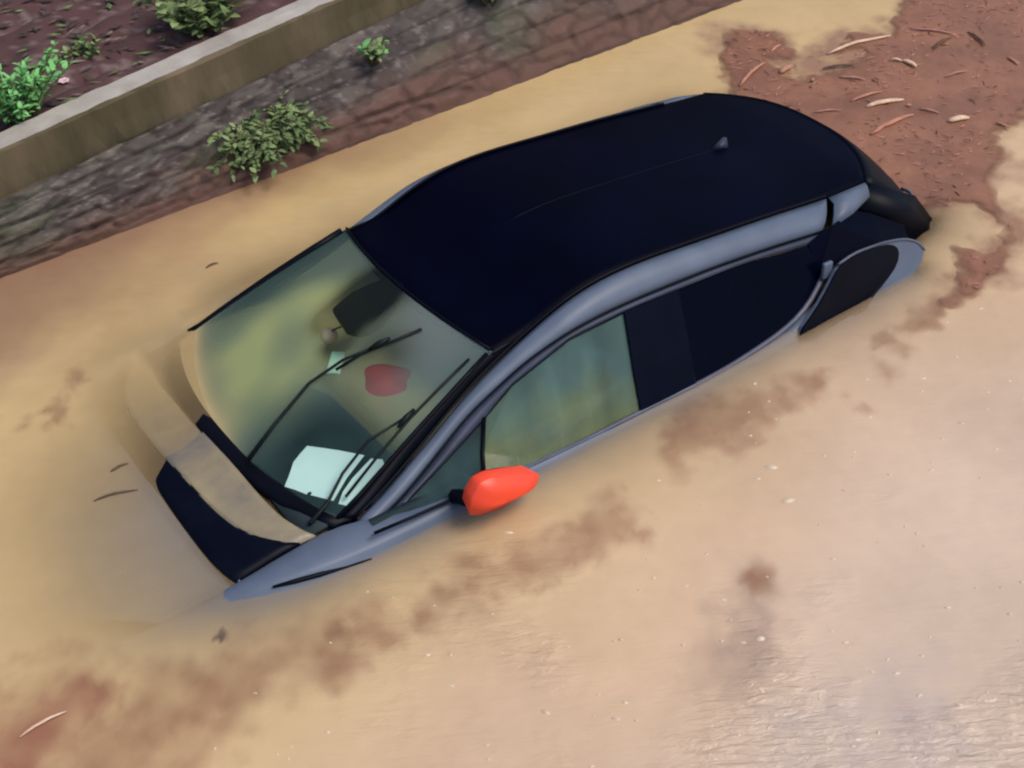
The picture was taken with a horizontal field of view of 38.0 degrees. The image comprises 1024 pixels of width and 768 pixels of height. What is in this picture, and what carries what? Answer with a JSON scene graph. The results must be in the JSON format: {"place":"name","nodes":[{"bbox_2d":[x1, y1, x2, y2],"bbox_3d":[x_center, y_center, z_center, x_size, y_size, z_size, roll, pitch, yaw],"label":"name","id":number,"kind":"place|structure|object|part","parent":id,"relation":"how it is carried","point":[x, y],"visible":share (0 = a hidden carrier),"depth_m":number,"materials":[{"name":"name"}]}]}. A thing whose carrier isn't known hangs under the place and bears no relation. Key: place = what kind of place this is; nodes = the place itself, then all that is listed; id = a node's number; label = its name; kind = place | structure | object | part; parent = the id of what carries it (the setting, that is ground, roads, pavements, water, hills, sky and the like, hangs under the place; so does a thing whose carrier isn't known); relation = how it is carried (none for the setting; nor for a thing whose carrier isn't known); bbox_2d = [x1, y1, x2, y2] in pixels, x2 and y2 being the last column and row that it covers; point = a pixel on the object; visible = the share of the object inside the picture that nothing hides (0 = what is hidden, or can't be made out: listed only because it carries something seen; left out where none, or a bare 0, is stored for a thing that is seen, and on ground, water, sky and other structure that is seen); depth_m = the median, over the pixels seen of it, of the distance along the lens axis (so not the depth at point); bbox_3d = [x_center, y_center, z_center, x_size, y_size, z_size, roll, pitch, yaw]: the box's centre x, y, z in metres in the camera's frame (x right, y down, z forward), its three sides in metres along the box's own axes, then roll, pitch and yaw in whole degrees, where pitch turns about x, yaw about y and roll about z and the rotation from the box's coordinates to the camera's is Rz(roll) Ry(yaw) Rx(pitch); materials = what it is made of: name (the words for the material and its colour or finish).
{"place":"outdoors","nodes":[
{"label":"outdoors","id":0,"kind":"place"},
{"bbox_2d":[0,0,297,131],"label":"garden bed","id":1,"kind":"object","parent":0,"point":[138,38],"visible":0.6,"depth_m":7.04,"materials":[{"name":"soil"}]},
{"bbox_2d":[0,40,75,127],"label":"shrub","id":2,"kind":"object","parent":1,"relation":"on","point":[21,103],"visible":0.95,"depth_m":6.42,"materials":[{"name":"green plant"}]},
{"bbox_2d":[58,77,69,83],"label":"pale flower","id":3,"kind":"object","parent":1,"relation":"on","point":[63,80],"visible":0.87,"depth_m":6.70,"materials":[{"name":"pink plant"}]},
{"bbox_2d":[42,31,104,64],"bbox_3d":[-2.014,-1.512,6.880,0.301,0.171,0.213,-25,46,-25],"label":"bed weed","id":4,"kind":"object","parent":1,"relation":"on","point":[90,53],"visible":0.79,"depth_m":6.87,"materials":[{"name":"green plant"}]},
{"bbox_2d":[0,0,261,127],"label":"leaf litter","id":5,"kind":"object","parent":1,"relation":"on","point":[70,25],"visible":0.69,"depth_m":6.99,"materials":[{"name":"brown plant"}]},
{"bbox_2d":[132,0,245,37],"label":"bed bush","id":6,"kind":"object","parent":1,"relation":"on","point":[190,17],"visible":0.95,"depth_m":6.90,"materials":[{"name":"green plant"}]},
{"bbox_2d":[0,0,1023,767],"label":"flood water","id":7,"kind":"structure","parent":0,"point":[94,336],"depth_m":5.13,"materials":[{"name":"brown liquid"}]},
{"bbox_2d":[19,711,66,736],"bbox_3d":[-1.462,1.054,4.626,0.157,0.011,0.014,-26,47,-25],"label":"twig","id":8,"kind":"object","parent":7,"relation":"on","point":[40,722],"visible":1,"depth_m":4.62,"materials":[{"name":"brown wood"}]},
{"bbox_2d":[93,490,136,500],"bbox_3d":[-1.436,0.398,5.381,0.161,0.009,0.017,-14,43,-14],"label":"twig","id":9,"kind":"object","parent":7,"relation":"on","point":[110,494],"visible":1,"depth_m":5.38,"materials":[{"name":"brown wood"}]},
{"bbox_2d":[111,463,128,471],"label":"twig","id":10,"kind":"object","parent":7,"relation":"on","point":[118,466],"visible":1,"depth_m":5.49,"materials":[{"name":"brown wood"}]},
{"bbox_2d":[364,364,411,420],"bbox_3d":[-0.486,0.001,5.843,0.243,0.086,0.272,-25,46,-25],"label":"red cloth","id":11,"kind":"object","parent":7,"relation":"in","point":[383,380],"visible":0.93,"depth_m":5.81,"materials":[{"name":"red fabric"}]},
{"bbox_2d":[91,92,940,626],"bbox_3d":[-0.066,-0.116,6.186,4.160,1.236,1.959,-23,42,-27],"label":"flooded car","id":12,"kind":"object","parent":7,"relation":"in","point":[549,260],"visible":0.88,"depth_m":5.72,"materials":[{"name":"grey paint"}]},
{"bbox_2d":[285,446,363,500],"bbox_3d":[-0.691,0.319,5.388,0.223,0.039,0.252,14,44,18],"label":"paper sheet","id":13,"kind":"object","parent":12,"relation":"on","point":[316,471],"visible":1,"depth_m":5.39,"materials":[{"name":"white paper"}]},
{"bbox_2d":[320,326,341,344],"bbox_3d":[-0.722,-0.200,5.896,0.073,0.097,0.084,-25,46,-25],"label":"hanging ornament","id":14,"kind":"object","parent":12,"relation":"hanging from","point":[328,335],"visible":1,"depth_m":5.88,"materials":[{"name":"beige plastic"}]},
{"bbox_2d":[326,351,344,374],"bbox_3d":[-0.689,-0.082,5.805,0.055,0.012,0.130,2,41,5],"label":"green tag","id":15,"kind":"object","parent":12,"relation":"attached to","point":[335,357],"visible":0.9,"depth_m":5.81,"materials":[{"name":"green paper"}]},
{"bbox_3d":[-0.665,-0.673,6.439,0.785,0.333,0.204,-23,42,-27],"label":"front window","id":16,"kind":"part","parent":12,"relation":"part of","materials":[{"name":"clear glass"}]},
{"bbox_2d":[339,459,383,504],"bbox_3d":[-0.533,0.364,5.328,0.089,0.039,0.277,16,44,20],"label":"paper card","id":17,"kind":"object","parent":12,"relation":"on","point":[377,465],"visible":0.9,"depth_m":5.33,"materials":[{"name":"white paper"}]},
{"bbox_3d":[-0.240,0.352,5.278,0.146,0.122,0.553,30,50,31],"label":"front quarter window","id":18,"kind":"part","parent":12,"relation":"part of","materials":[{"name":"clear glass"}]},
{"bbox_3d":[0.167,0.039,5.478,0.785,0.333,0.204,-23,42,-27],"label":"front window","id":19,"kind":"part","parent":12,"relation":"part of","materials":[{"name":"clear glass"}]},
{"bbox_3d":[0.964,-0.301,5.903,0.755,0.320,0.190,-23,42,-27],"label":"rear window","id":20,"kind":"part","parent":12,"relation":"part of","materials":[{"name":"black glass"}]},
{"bbox_2d":[212,307,1023,767],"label":"foam specks","id":21,"kind":"object","parent":7,"relation":"on","point":[784,501],"visible":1,"depth_m":4.81,"materials":[{"name":"white liquid"}]},
{"bbox_2d":[720,0,1023,306],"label":"floating debris","id":22,"kind":"object","parent":7,"relation":"on","point":[1002,42],"visible":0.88,"depth_m":7.36,"materials":[{"name":"brown soil"}]},
{"bbox_2d":[739,62,765,85],"bbox_3d":[1.210,-1.576,7.520,0.029,0.014,0.274,24,47,26],"label":"twig","id":23,"kind":"object","parent":22,"relation":"on","point":[749,73],"visible":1,"depth_m":7.51,"materials":[{"name":"brown wood"}]},
{"bbox_2d":[779,65,792,72],"bbox_3d":[1.388,-1.602,7.543,0.092,0.021,0.038,-25,46,-25],"label":"wood chip","id":24,"kind":"object","parent":22,"relation":"on","point":[784,68],"visible":1,"depth_m":7.53,"materials":[{"name":"wood"}]},
{"bbox_2d":[814,109,840,112],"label":"twig","id":25,"kind":"object","parent":22,"relation":"on","point":[827,110],"visible":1,"depth_m":7.23,"materials":[{"name":"brown wood"}]},
{"bbox_2d":[822,64,852,68],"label":"twig","id":26,"kind":"object","parent":22,"relation":"on","point":[835,65],"visible":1,"depth_m":7.55,"materials":[{"name":"brown wood"}]},
{"bbox_2d":[840,76,864,79],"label":"twig","id":27,"kind":"object","parent":22,"relation":"on","point":[857,77],"visible":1,"depth_m":7.46,"materials":[{"name":"brown wood"}]},
{"bbox_2d":[828,35,890,53],"bbox_3d":[1.801,-1.778,7.733,0.399,0.013,0.039,-19,44,-19],"label":"twig","id":28,"kind":"object","parent":22,"relation":"on","point":[855,42],"visible":1,"depth_m":7.73,"materials":[{"name":"brown wood"}]},
{"bbox_2d":[851,91,881,100],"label":"twig","id":29,"kind":"object","parent":22,"relation":"on","point":[864,95],"visible":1,"depth_m":7.33,"materials":[{"name":"brown wood"}]},
{"bbox_2d":[724,0,1023,287],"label":"fine litter","id":30,"kind":"object","parent":22,"relation":"on","point":[775,78],"visible":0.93,"depth_m":7.46,"materials":[{"name":"brown wood"}]},
{"bbox_2d":[866,98,903,106],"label":"twig","id":31,"kind":"object","parent":22,"relation":"on","point":[882,101],"visible":1,"depth_m":7.27,"materials":[{"name":"beige wood"}]},
{"bbox_2d":[870,114,913,134],"bbox_3d":[1.820,-1.255,7.134,0.294,0.016,0.037,-25,46,-25],"label":"twig","id":32,"kind":"object","parent":22,"relation":"on","point":[885,124],"visible":1,"depth_m":7.12,"materials":[{"name":"brown wood"}]},
{"bbox_2d":[902,59,916,66],"bbox_3d":[2.024,-1.636,7.559,0.031,0.017,0.095,-25,46,-25],"label":"wood chip","id":33,"kind":"object","parent":22,"relation":"on","point":[910,62],"visible":1,"depth_m":7.55,"materials":[{"name":"beige wood"}]},
{"bbox_2d":[919,108,938,113],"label":"twig","id":34,"kind":"object","parent":22,"relation":"on","point":[928,109],"visible":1,"depth_m":7.21,"materials":[{"name":"brown wood"}]},
{"bbox_2d":[911,28,955,34],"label":"twig","id":35,"kind":"object","parent":22,"relation":"on","point":[932,30],"visible":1,"depth_m":7.81,"materials":[{"name":"brown wood"}]},
{"bbox_2d":[933,37,950,48],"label":"twig","id":36,"kind":"object","parent":22,"relation":"on","point":[937,44],"visible":1,"depth_m":7.70,"materials":[{"name":"brown wood"}]},
{"bbox_2d":[945,70,967,76],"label":"twig","id":37,"kind":"object","parent":22,"relation":"on","point":[956,72],"visible":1,"depth_m":7.47,"materials":[{"name":"brown wood"}]},
{"bbox_2d":[947,115,969,121],"bbox_3d":[2.147,-1.280,7.147,0.111,0.021,0.039,-11,42,-11],"label":"wood chip","id":38,"kind":"object","parent":22,"relation":"on","point":[958,118],"visible":1,"depth_m":7.14,"materials":[{"name":"beige wood"}]},
{"bbox_2d":[967,31,984,44],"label":"twig","id":39,"kind":"object","parent":22,"relation":"on","point":[977,37],"visible":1,"depth_m":7.73,"materials":[{"name":"brown wood"}]},
{"bbox_2d":[921,205,945,274],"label":"ground","id":40,"kind":"structure","parent":0,"point":[939,219],"depth_m":8.59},
{"bbox_2d":[0,0,741,277],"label":"retaining wall","id":41,"kind":"structure","parent":40,"relation":"on","point":[128,152],"depth_m":6.97,"materials":[{"name":"stone"}]},
{"bbox_2d":[206,90,333,182],"bbox_3d":[-1.141,-1.146,6.902,0.406,0.234,0.678,31,51,32],"label":"shrub","id":42,"kind":"object","parent":41,"relation":"attached to","point":[281,126],"visible":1,"depth_m":6.87,"materials":[{"name":"green plant"}]},
{"bbox_2d":[355,37,388,65],"bbox_3d":[-0.657,-1.600,7.185,0.152,0.155,0.142,30,50,31],"label":"weed","id":43,"kind":"object","parent":41,"relation":"on","point":[376,51],"depth_m":7.16,"materials":[{"name":"green plant"}]},
{"bbox_2d":[481,0,496,5],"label":"bank weed","id":44,"kind":"object","parent":41,"relation":"on","point":[486,2],"visible":1,"depth_m":7.59,"materials":[{"name":"green plant"}]}
]}

